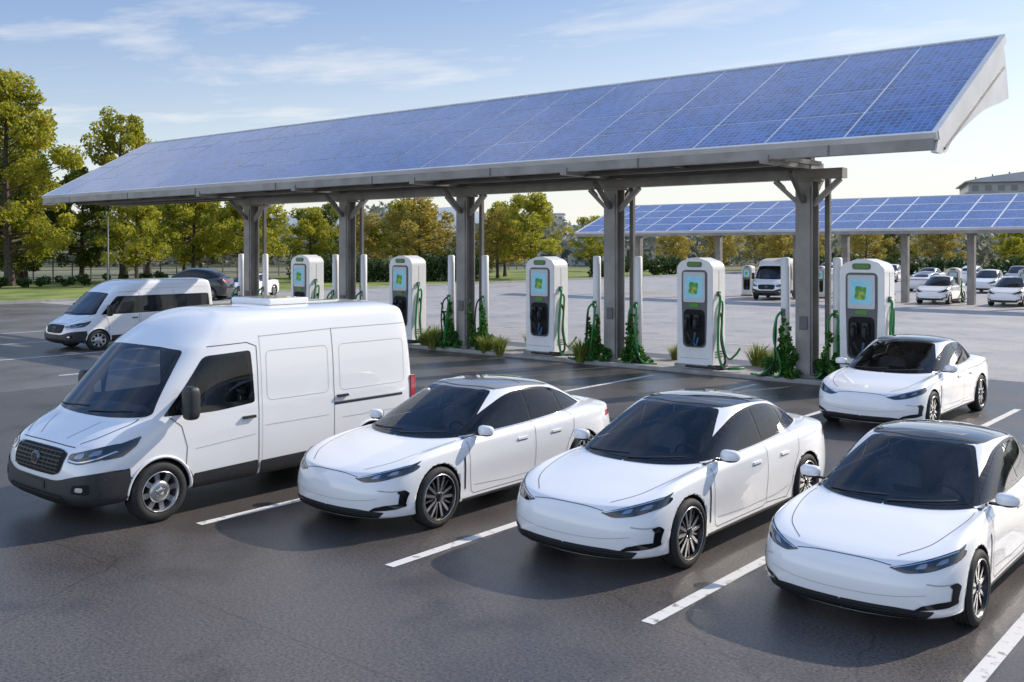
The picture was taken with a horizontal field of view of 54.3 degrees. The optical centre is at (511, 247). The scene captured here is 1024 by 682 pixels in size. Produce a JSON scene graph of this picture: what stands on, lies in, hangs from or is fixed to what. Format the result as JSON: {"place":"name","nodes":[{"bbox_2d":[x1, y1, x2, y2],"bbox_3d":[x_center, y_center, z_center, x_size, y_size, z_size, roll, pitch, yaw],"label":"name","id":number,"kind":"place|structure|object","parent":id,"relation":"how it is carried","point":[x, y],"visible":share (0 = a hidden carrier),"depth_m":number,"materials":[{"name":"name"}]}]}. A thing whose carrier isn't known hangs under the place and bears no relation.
{"place":"outdoors","nodes":[
{"label":"outdoors","id":0,"kind":"place"},
{"bbox_2d":[134,207,766,251],"bbox_3d":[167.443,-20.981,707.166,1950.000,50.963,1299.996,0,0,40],"label":"hills","id":1,"kind":"structure","parent":0,"point":[447,209],"depth_m":995.86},
{"bbox_2d":[0,255,1002,281],"bbox_3d":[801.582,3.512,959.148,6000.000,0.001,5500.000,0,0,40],"label":"ground","id":2,"kind":"structure","parent":0,"point":[66,272],"depth_m":160.90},
{"bbox_2d":[0,146,71,278],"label":"tree","id":3,"kind":"object","parent":2,"relation":"on","point":[51,212],"visible":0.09,"depth_m":101.46,"materials":[{"name":"green plant"}]},
{"bbox_2d":[0,135,78,278],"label":"tree","id":4,"kind":"object","parent":2,"relation":"on","point":[39,155],"visible":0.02,"depth_m":109.74,"materials":[{"name":"green plant"}]},
{"bbox_2d":[0,67,86,285],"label":"tree","id":5,"kind":"object","parent":2,"relation":"on","point":[36,129],"visible":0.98,"depth_m":89.56,"materials":[{"name":"green plant"}]},
{"bbox_2d":[25,163,117,278],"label":"tree","id":6,"kind":"object","parent":2,"relation":"on","point":[83,258],"visible":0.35,"depth_m":104.07,"materials":[{"name":"green plant"}]},
{"bbox_2d":[66,106,160,278],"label":"tree","id":7,"kind":"object","parent":2,"relation":"on","point":[134,134],"visible":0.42,"depth_m":104.47,"materials":[{"name":"green plant"}]},
{"bbox_2d":[102,136,176,273],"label":"tree","id":8,"kind":"object","parent":2,"relation":"on","point":[147,265],"visible":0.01,"depth_m":116.04,"materials":[{"name":"green plant"}]},
{"bbox_2d":[163,204,235,266],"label":"tree","id":9,"kind":"object","parent":2,"relation":"on","point":[199,262],"visible":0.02,"depth_m":133.84,"materials":[{"name":"green plant"}]},
{"bbox_2d":[234,212,288,261],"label":"tree","id":10,"kind":"object","parent":2,"relation":"on","point":[272,246],"visible":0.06,"depth_m":149.71,"materials":[{"name":"green plant"}]},
{"bbox_2d":[0,257,525,281],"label":"park fence","id":11,"kind":"object","parent":2,"relation":"on","point":[160,268],"visible":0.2,"depth_m":109.72,"materials":[{"name":"metal"}]},
{"bbox_2d":[303,203,338,261],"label":"tree","id":12,"kind":"object","parent":2,"relation":"on","point":[329,210],"visible":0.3,"depth_m":146.00,"materials":[{"name":"green plant"}]},
{"bbox_2d":[0,268,741,300],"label":"grass verge","id":13,"kind":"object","parent":2,"relation":"on","point":[51,290],"depth_m":88.78,"materials":[{"name":"plant"}]},
{"bbox_2d":[0,181,59,279],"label":"tree","id":14,"kind":"object","parent":13,"relation":"on","point":[18,259],"visible":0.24,"depth_m":95.52,"materials":[{"name":"green plant"}]},
{"bbox_2d":[0,270,168,287],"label":"hedge","id":15,"kind":"object","parent":13,"relation":"on","point":[84,279],"visible":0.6,"depth_m":89.39,"materials":[{"name":"green plant"}]},
{"bbox_2d":[107,213,117,279],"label":"street lamp","id":16,"kind":"object","parent":13,"relation":"on","point":[108,245],"visible":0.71,"depth_m":78.74,"materials":[{"name":"metal"}]},
{"bbox_2d":[92,205,181,277],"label":"tree","id":17,"kind":"object","parent":13,"relation":"on","point":[145,223],"visible":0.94,"depth_m":89.33,"materials":[{"name":"green plant"}]},
{"bbox_2d":[139,202,226,270],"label":"tree","id":18,"kind":"object","parent":13,"relation":"on","point":[172,224],"visible":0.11,"depth_m":102.75,"materials":[{"name":"green plant"}]},
{"bbox_2d":[144,202,237,267],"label":"tree","id":19,"kind":"object","parent":13,"relation":"on","point":[183,211],"visible":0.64,"depth_m":98.56,"materials":[{"name":"green plant"}]},
{"bbox_2d":[215,217,278,258],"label":"tree","id":20,"kind":"object","parent":13,"relation":"on","point":[240,251],"visible":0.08,"depth_m":113.42,"materials":[{"name":"green plant"}]},
{"bbox_2d":[202,201,292,257],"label":"tree","id":21,"kind":"object","parent":13,"relation":"on","point":[228,230],"visible":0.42,"depth_m":99.06,"materials":[{"name":"green plant"}]},
{"bbox_2d":[277,206,338,258],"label":"tree","id":22,"kind":"object","parent":13,"relation":"on","point":[308,219],"visible":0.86,"depth_m":112.00,"materials":[{"name":"green plant"}]},
{"bbox_2d":[285,252,370,281],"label":"hedge","id":23,"kind":"object","parent":13,"relation":"on","point":[327,271],"visible":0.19,"depth_m":99.15,"materials":[{"name":"green plant"}]},
{"bbox_2d":[328,209,396,267],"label":"tree","id":24,"kind":"object","parent":13,"relation":"on","point":[369,246],"visible":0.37,"depth_m":115.18,"materials":[{"name":"green plant"}]},
{"bbox_2d":[358,258,427,281],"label":"hedge","id":25,"kind":"object","parent":13,"relation":"on","point":[378,270],"visible":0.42,"depth_m":100.60,"materials":[{"name":"green plant"}]},
{"bbox_2d":[368,199,435,257],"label":"tree","id":26,"kind":"object","parent":13,"relation":"on","point":[398,205],"visible":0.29,"depth_m":114.09,"materials":[{"name":"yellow plant"}]},
{"bbox_2d":[377,197,455,260],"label":"tree","id":27,"kind":"object","parent":13,"relation":"on","point":[426,212],"visible":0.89,"depth_m":109.04,"materials":[{"name":"green plant"}]},
{"bbox_2d":[421,250,496,280],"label":"hedge","id":28,"kind":"object","parent":13,"relation":"on","point":[435,268],"visible":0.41,"depth_m":103.20,"materials":[{"name":"green plant"}]},
{"bbox_2d":[475,205,529,277],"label":"tree","id":29,"kind":"object","parent":13,"relation":"on","point":[491,225],"visible":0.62,"depth_m":112.59,"materials":[{"name":"green plant"}]},
{"bbox_2d":[475,201,535,275],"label":"tree","id":30,"kind":"object","parent":13,"relation":"on","point":[495,205],"visible":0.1,"depth_m":120.29,"materials":[{"name":"green plant"}]},
{"bbox_2d":[491,192,572,264],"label":"tree","id":31,"kind":"object","parent":13,"relation":"on","point":[536,204],"visible":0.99,"depth_m":110.14,"materials":[{"name":"green plant"}]},
{"bbox_2d":[567,215,603,261],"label":"tree","id":32,"kind":"object","parent":13,"relation":"on","point":[589,252],"visible":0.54,"depth_m":145.86,"materials":[{"name":"green plant"}]},
{"bbox_2d":[587,255,681,276],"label":"hedge","id":33,"kind":"object","parent":13,"relation":"on","point":[664,265],"visible":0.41,"depth_m":124.63,"materials":[{"name":"green plant"}]},
{"bbox_2d":[654,236,693,261],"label":"tree","id":34,"kind":"object","parent":13,"relation":"on","point":[672,249],"visible":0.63,"depth_m":145.77,"materials":[{"name":"green plant"}]},
{"bbox_2d":[0,271,911,303],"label":"kerb","id":35,"kind":"structure","parent":2,"relation":"on","point":[63,300],"depth_m":85.64,"materials":[{"name":"concrete"}]},
{"bbox_2d":[18,273,1023,381],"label":"parking lot","id":36,"kind":"structure","parent":2,"relation":"on","point":[993,335],"depth_m":50.12,"materials":[{"name":"asphalt"}]},
{"bbox_2d":[171,268,234,299],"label":"parked suv","id":37,"kind":"object","parent":36,"relation":"on","point":[222,285],"visible":0.51,"depth_m":66.13,"materials":[{"name":"black paint"}]},
{"bbox_2d":[0,303,498,391],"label":"faded asphalt","id":38,"kind":"structure","parent":36,"relation":"on","point":[27,371],"depth_m":33.02,"materials":[{"name":"asphalt"}]},
{"bbox_2d":[44,277,211,349],"bbox_3d":[-13.780,2.308,36.063,2.600,2.383,5.650,0,0,40],"label":"minibus","id":39,"kind":"object","parent":38,"relation":"on","point":[100,316],"visible":0.81,"depth_m":34.86,"materials":[{"name":"white paint"}]},
{"bbox_2d":[225,273,278,297],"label":"parked car","id":40,"kind":"object","parent":36,"relation":"on","point":[273,286],"visible":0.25,"depth_m":71.94,"materials":[{"name":"white paint"}]},
{"bbox_2d":[0,341,1023,681],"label":"asphalt bay","id":41,"kind":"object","parent":36,"relation":"on","point":[300,591],"depth_m":9.93,"materials":[{"name":"asphalt"}]},
{"bbox_2d":[7,295,414,521],"bbox_3d":[-4.269,2.130,14.821,2.964,2.740,5.650,0,0,40],"label":"cargo van","id":42,"kind":"object","parent":41,"relation":"on","point":[242,386],"visible":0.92,"depth_m":13.80,"materials":[{"name":"white paint"}]},
{"bbox_2d":[297,374,609,527],"bbox_3d":[-0.653,2.692,14.345,2.353,1.615,5.176,0,0,40],"label":"parked car","id":43,"kind":"object","parent":41,"relation":"on","point":[425,460],"visible":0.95,"depth_m":13.24,"materials":[{"name":"white paint"}]},
{"bbox_2d":[408,343,822,385],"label":"charging island","id":44,"kind":"structure","parent":41,"relation":"on","point":[665,365],"depth_m":28.84,"materials":[{"name":"concrete"}]},
{"bbox_2d":[230,254,243,302],"bbox_3d":[-11.514,1.826,41.778,1.205,3.152,0.652,0,0,40],"label":"cable post","id":45,"kind":"object","parent":44,"relation":"on","point":[240,289],"visible":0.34,"depth_m":41.74,"materials":[{"name":"white"}]},
{"bbox_2d":[256,254,267,295],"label":"cable post","id":46,"kind":"object","parent":44,"relation":"on","point":[264,289],"visible":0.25,"depth_m":41.12,"materials":[{"name":"white"}]},
{"bbox_2d":[291,255,323,298],"bbox_3d":[-7.880,1.835,38.933,2.014,3.110,1.218,0,0,40],"label":"charging station","id":47,"kind":"object","parent":44,"relation":"on","point":[307,275],"visible":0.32,"depth_m":38.95,"materials":[{"name":"metal"}]},
{"bbox_2d":[326,254,338,298],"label":"cable post","id":48,"kind":"object","parent":44,"relation":"on","point":[334,292],"visible":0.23,"depth_m":37.87,"materials":[{"name":"white"}]},
{"bbox_2d":[354,254,366,300],"bbox_3d":[-5.652,1.826,37.231,1.501,3.152,0.652,0,0,40],"label":"cable post","id":49,"kind":"object","parent":44,"relation":"on","point":[363,293],"visible":0.35,"depth_m":37.23,"materials":[{"name":"white"}]},
{"bbox_2d":[389,255,429,343],"bbox_3d":[-3.545,1.835,35.310,2.014,3.110,1.218,0,0,40],"label":"charging station","id":50,"kind":"object","parent":44,"relation":"on","point":[407,276],"visible":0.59,"depth_m":35.27,"materials":[{"name":"white painted metal"},{"name":"plastic"},{"name":"screen glass"}]},
{"bbox_2d":[414,332,427,344],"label":"grass tuft","id":51,"kind":"object","parent":44,"relation":"on","point":[422,340],"visible":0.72,"depth_m":34.44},
{"bbox_2d":[422,326,442,348],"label":"grass tuft","id":52,"kind":"object","parent":44,"relation":"on","point":[432,337],"visible":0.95,"depth_m":33.87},
{"bbox_2d":[435,255,454,348],"bbox_3d":[-2.358,1.827,33.923,0.913,3.154,0.701,0,0,3],"label":"cable post","id":53,"kind":"object","parent":44,"relation":"on","point":[451,280],"visible":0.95,"depth_m":33.97,"materials":[{"name":"white"}]},
{"bbox_2d":[437,301,461,347],"bbox_3d":[-2.098,2.595,33.984,1.106,1.571,0.902,0,0,14],"label":"climbing plant","id":54,"kind":"object","parent":44,"relation":"on","point":[451,336],"visible":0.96,"depth_m":33.73,"materials":[{"name":"green plant"}]},
{"bbox_2d":[467,255,494,350],"bbox_3d":[-1.003,1.827,33.347,1.452,3.154,0.651,0,0,40],"label":"cable post","id":55,"kind":"object","parent":44,"relation":"on","point":[484,297],"visible":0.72,"depth_m":33.35,"materials":[{"name":"white"}]},
{"bbox_2d":[467,300,494,349],"bbox_3d":[-1.010,2.557,33.259,1.174,1.646,0.830,0,0,40],"label":"climbing plant","id":56,"kind":"object","parent":44,"relation":"on","point":[483,328],"visible":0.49,"depth_m":33.14,"materials":[{"name":"green plant"}]},
{"bbox_2d":[470,332,495,352],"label":"grass tuft","id":57,"kind":"object","parent":44,"relation":"on","point":[484,345],"visible":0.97,"depth_m":32.51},
{"bbox_2d":[486,334,509,354],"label":"grass tuft","id":58,"kind":"object","parent":44,"relation":"on","point":[499,347],"visible":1,"depth_m":32.00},
{"bbox_2d":[41,34,1008,378],"bbox_3d":[-4.826,-1.072,37.172,41.560,8.943,6.104,0,0,40],"label":"solar canopy","id":59,"kind":"object","parent":44,"relation":"on","point":[617,146],"visible":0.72,"depth_m":29.87,"materials":[{"name":"blue"}]},
{"bbox_2d":[523,256,576,356],"bbox_3d":[1.289,1.835,31.270,2.014,3.110,1.218,0,0,40],"label":"charging station","id":60,"kind":"object","parent":44,"relation":"on","point":[546,305],"visible":0.97,"depth_m":31.27,"materials":[{"name":"white painted metal"},{"name":"black plastic"},{"name":"green rubber"}]},
{"bbox_2d":[563,338,591,362],"bbox_3d":[2.089,3.050,30.088,1.361,0.799,1.285,0,0,-27],"label":"grass tuft","id":61,"kind":"object","parent":44,"relation":"on","point":[579,354],"visible":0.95,"depth_m":29.92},
{"bbox_2d":[568,256,600,361],"bbox_3d":[2.188,1.827,30.125,1.107,3.154,0.650,0,0,11],"label":"cable post","id":62,"kind":"object","parent":44,"relation":"on","point":[595,304],"visible":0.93,"depth_m":30.10,"materials":[{"name":"white painted metal"},{"name":"green rubber"}]},
{"bbox_2d":[583,314,613,361],"bbox_3d":[2.514,2.663,29.979,1.195,1.434,0.780,0,0,20],"label":"climbing plant","id":63,"kind":"object","parent":44,"relation":"on","point":[597,349],"visible":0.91,"depth_m":29.88,"materials":[{"name":"green plant"}]},
{"bbox_2d":[620,313,654,362],"bbox_3d":[3.661,2.654,29.306,0.958,1.452,0.759,0,0,40],"label":"climbing plant","id":64,"kind":"object","parent":44,"relation":"on","point":[626,354],"visible":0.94,"depth_m":29.30,"materials":[{"name":"green plant"}]},
{"bbox_2d":[622,256,656,364],"bbox_3d":[3.773,1.827,29.193,0.612,3.154,1.075,0,0,-25],"label":"cable post","id":65,"kind":"object","parent":44,"relation":"on","point":[637,304],"visible":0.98,"depth_m":29.47,"materials":[{"name":"white"}]},
{"bbox_2d":[663,344,676,359],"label":"grass tuft","id":66,"kind":"object","parent":44,"relation":"on","point":[673,353],"visible":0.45,"depth_m":30.04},
{"bbox_2d":[674,258,744,370],"bbox_3d":[5.510,1.835,27.743,2.014,3.110,1.218,0,0,40],"label":"charging station","id":67,"kind":"object","parent":44,"relation":"on","point":[700,313],"visible":1,"depth_m":27.73,"materials":[{"name":"white painted metal"},{"name":"black plastic"},{"name":"green rubber"}]},
{"bbox_2d":[734,343,773,366],"bbox_3d":[7.030,3.043,28.520,1.278,0.813,1.420,0,0,-34],"label":"grass tuft","id":68,"kind":"object","parent":44,"relation":"on","point":[755,356],"visible":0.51,"depth_m":28.40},
{"bbox_2d":[750,257,789,377],"bbox_3d":[6.855,1.826,26.427,1.013,3.152,0.652,0,0,40],"label":"cable post","id":69,"kind":"object","parent":44,"relation":"on","point":[784,312],"visible":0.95,"depth_m":26.21,"materials":[{"name":"white painted metal"},{"name":"green rubber"},{"name":"green leaves"}]},
{"bbox_2d":[759,316,803,378],"bbox_3d":[7.108,2.583,26.181,1.119,1.594,0.755,0,0,40],"label":"climbing plant","id":70,"kind":"object","parent":44,"relation":"on","point":[788,366],"visible":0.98,"depth_m":26.03,"materials":[{"name":"green plant"}]},
{"bbox_2d":[813,331,839,378],"bbox_3d":[8.261,2.747,25.496,0.900,1.267,1.056,0,0,-3],"label":"climbing plant","id":71,"kind":"object","parent":44,"relation":"on","point":[823,366],"visible":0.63,"depth_m":25.43,"materials":[{"name":"green plant"}]},
{"bbox_2d":[815,257,841,378],"bbox_3d":[8.350,1.827,25.530,1.651,3.154,0.652,0,0,40],"label":"cable post","id":72,"kind":"object","parent":44,"relation":"on","point":[837,265],"visible":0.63,"depth_m":25.59,"materials":[{"name":"white"}]},
{"bbox_2d":[840,259,894,368],"bbox_3d":[9.116,1.835,24.729,2.014,3.110,1.218,0,0,40],"label":"charging station","id":73,"kind":"object","parent":44,"relation":"on","point":[867,313],"visible":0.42,"depth_m":24.77,"materials":[{"name":"white painted metal"},{"name":"black plastic"},{"name":"glass screen"}]},
{"bbox_2d":[516,389,824,567],"bbox_3d":[2.200,2.692,12.768,2.353,1.615,5.176,0,0,40],"label":"parked car","id":74,"kind":"object","parent":41,"relation":"on","point":[677,486],"visible":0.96,"depth_m":11.62,"materials":[{"name":"white paint"}]},
{"bbox_2d":[765,419,1023,625],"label":"parked car","id":75,"kind":"object","parent":41,"relation":"on","point":[922,519],"visible":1,"depth_m":9.72,"materials":[{"name":"white paint"}]},
{"bbox_2d":[818,334,987,423],"bbox_3d":[8.287,2.677,20.910,2.446,1.646,5.381,0,0,40],"label":"parked car","id":76,"kind":"object","parent":41,"relation":"on","point":[912,377],"visible":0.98,"depth_m":19.72,"materials":[{"name":"white paint"}]},
{"bbox_2d":[1,292,1023,681],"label":"parking markings","id":77,"kind":"object","parent":36,"relation":"on","point":[993,658],"visible":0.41,"depth_m":10.39,"materials":[{"name":"paint"}]},
{"bbox_2d":[741,265,754,295],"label":"charging station","id":78,"kind":"object","parent":36,"relation":"on","point":[747,279],"visible":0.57,"depth_m":72.63,"materials":[{"name":"metal"}]},
{"bbox_2d":[752,258,792,298],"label":"cargo van","id":79,"kind":"object","parent":36,"relation":"on","point":[767,282],"visible":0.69,"depth_m":67.71,"materials":[{"name":"white paint"}]},
{"bbox_2d":[575,193,1023,304],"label":"solar canopy","id":80,"kind":"object","parent":36,"relation":"on","point":[971,216],"visible":0.75,"depth_m":66.17,"materials":[{"name":"blue"}]},
{"bbox_2d":[819,266,832,297],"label":"charging station","id":81,"kind":"object","parent":36,"relation":"on","point":[821,281],"visible":0.31,"depth_m":69.02,"materials":[{"name":"metal"}]},
{"bbox_2d":[891,264,900,281],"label":"parked suv","id":82,"kind":"object","parent":36,"relation":"on","point":[897,271],"visible":0.3,"depth_m":101.79,"materials":[{"name":"white paint"}]},
{"bbox_2d":[910,271,939,290],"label":"parked car","id":83,"kind":"object","parent":36,"relation":"on","point":[917,278],"visible":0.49,"depth_m":79.55,"materials":[{"name":"white paint"}]},
{"bbox_2d":[911,267,945,277],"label":"parked car","id":84,"kind":"object","parent":36,"relation":"on","point":[939,271],"visible":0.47,"depth_m":96.74,"materials":[{"name":"white paint"}]},
{"bbox_2d":[916,275,965,303],"bbox_3d":[27.212,2.619,63.281,2.285,1.762,4.674,0,0,40],"label":"parked suv","id":85,"kind":"object","parent":36,"relation":"on","point":[945,288],"visible":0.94,"depth_m":62.16,"materials":[{"name":"white paint"}]},
{"bbox_2d":[946,268,966,302],"bbox_3d":[28.363,2.388,63.445,1.450,2.239,0.877,0,0,40],"label":"charging station","id":86,"kind":"object","parent":36,"relation":"on","point":[956,273],"visible":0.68,"depth_m":63.38,"materials":[{"name":"metal"}]},
{"bbox_2d":[961,266,982,283],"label":"parked suv","id":87,"kind":"object","parent":36,"relation":"on","point":[964,273],"visible":0.26,"depth_m":93.36,"materials":[{"name":"white paint"}]},
{"bbox_2d":[976,269,1005,290],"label":"parked suv","id":88,"kind":"object","parent":36,"relation":"on","point":[985,278],"visible":0.68,"depth_m":77.08,"materials":[{"name":"white paint"}]},
{"bbox_2d":[988,276,1023,306],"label":"parked suv","id":89,"kind":"object","parent":36,"relation":"on","point":[1007,289],"visible":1,"depth_m":59.56,"materials":[{"name":"white paint"}]},
{"bbox_2d":[1004,266,1023,275],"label":"parked suv","id":90,"kind":"object","parent":36,"relation":"on","point":[1013,270],"visible":0.5,"depth_m":92.77,"materials":[{"name":"grey paint"}]},
{"bbox_2d":[30,201,1023,266],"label":"distant treeline","id":91,"kind":"object","parent":2,"relation":"on","point":[985,242],"visible":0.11,"depth_m":191.49,"materials":[{"name":"green plant"}]},
{"bbox_2d":[523,242,655,265],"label":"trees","id":92,"kind":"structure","parent":2,"relation":"on","point":[585,263],"depth_m":196.27,"materials":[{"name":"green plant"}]},
{"bbox_2d":[523,249,651,257],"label":"windows","id":93,"kind":"structure","parent":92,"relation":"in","point":[562,254],"depth_m":196.22,"materials":[{"name":"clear glass"}]},
{"bbox_2d":[697,235,746,263],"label":"tree","id":94,"kind":"object","parent":2,"relation":"on","point":[729,248],"visible":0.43,"depth_m":165.15,"materials":[{"name":"green plant"}]},
{"bbox_2d":[739,235,786,259],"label":"tree","id":95,"kind":"object","parent":2,"relation":"on","point":[753,240],"visible":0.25,"depth_m":155.65,"materials":[{"name":"green plant"}]},
{"bbox_2d":[756,235,792,257],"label":"tree","id":96,"kind":"object","parent":2,"relation":"on","point":[781,248],"visible":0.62,"depth_m":137.56,"materials":[{"name":"green plant"}]},
{"bbox_2d":[786,235,833,256],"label":"tree","id":97,"kind":"object","parent":2,"relation":"on","point":[821,247],"visible":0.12,"depth_m":158.02,"materials":[{"name":"green plant"}]},
{"bbox_2d":[837,234,895,259],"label":"tree","id":98,"kind":"object","parent":2,"relation":"on","point":[860,242],"visible":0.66,"depth_m":139.95,"materials":[{"name":"green plant"}]},
{"bbox_2d":[875,234,918,263],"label":"tree","id":99,"kind":"object","parent":2,"relation":"on","point":[893,254],"visible":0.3,"depth_m":172.22,"materials":[{"name":"green plant"}]},
{"bbox_2d":[781,253,1023,274],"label":"hedge","id":100,"kind":"object","parent":2,"relation":"on","point":[939,263],"visible":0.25,"depth_m":121.30,"materials":[{"name":"green plant"}]},
{"bbox_2d":[910,233,966,261],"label":"tree","id":101,"kind":"object","parent":2,"relation":"on","point":[950,247],"visible":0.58,"depth_m":143.51,"materials":[{"name":"green plant"}]},
{"bbox_2d":[959,181,1023,255],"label":"walls","id":102,"kind":"structure","parent":2,"relation":"on","point":[1020,184],"depth_m":258.15,"materials":[{"name":"white"}]},
{"bbox_2d":[959,185,1017,256],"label":"windows","id":103,"kind":"structure","parent":102,"relation":"attached to","point":[987,188],"depth_m":258.66,"materials":[{"name":"grey glass"}]},
{"bbox_2d":[955,172,1023,188],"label":"roof","id":104,"kind":"structure","parent":102,"relation":"on","point":[1014,177],"depth_m":256.69,"materials":[{"name":"metal"}]},
{"bbox_2d":[991,233,1023,255],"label":"tree","id":105,"kind":"object","parent":2,"relation":"on","point":[1020,235],"visible":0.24,"depth_m":151.05,"materials":[{"name":"green plant"}]},
{"bbox_2d":[996,236,1023,264],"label":"tree","id":106,"kind":"object","parent":2,"relation":"on","point":[1012,242],"visible":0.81,"depth_m":132.83,"materials":[{"name":"green plant"}]},
{"bbox_2d":[0,0,1023,224],"label":"sky","id":107,"kind":"structure","parent":0,"point":[187,68],"materials":[{"name":"blue"}]},
{"bbox_2d":[518,213,565,222],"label":"apartment block","id":108,"kind":"structure","parent":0,"point":[561,215],"depth_m":376.15,"materials":[{"name":"white glass"}]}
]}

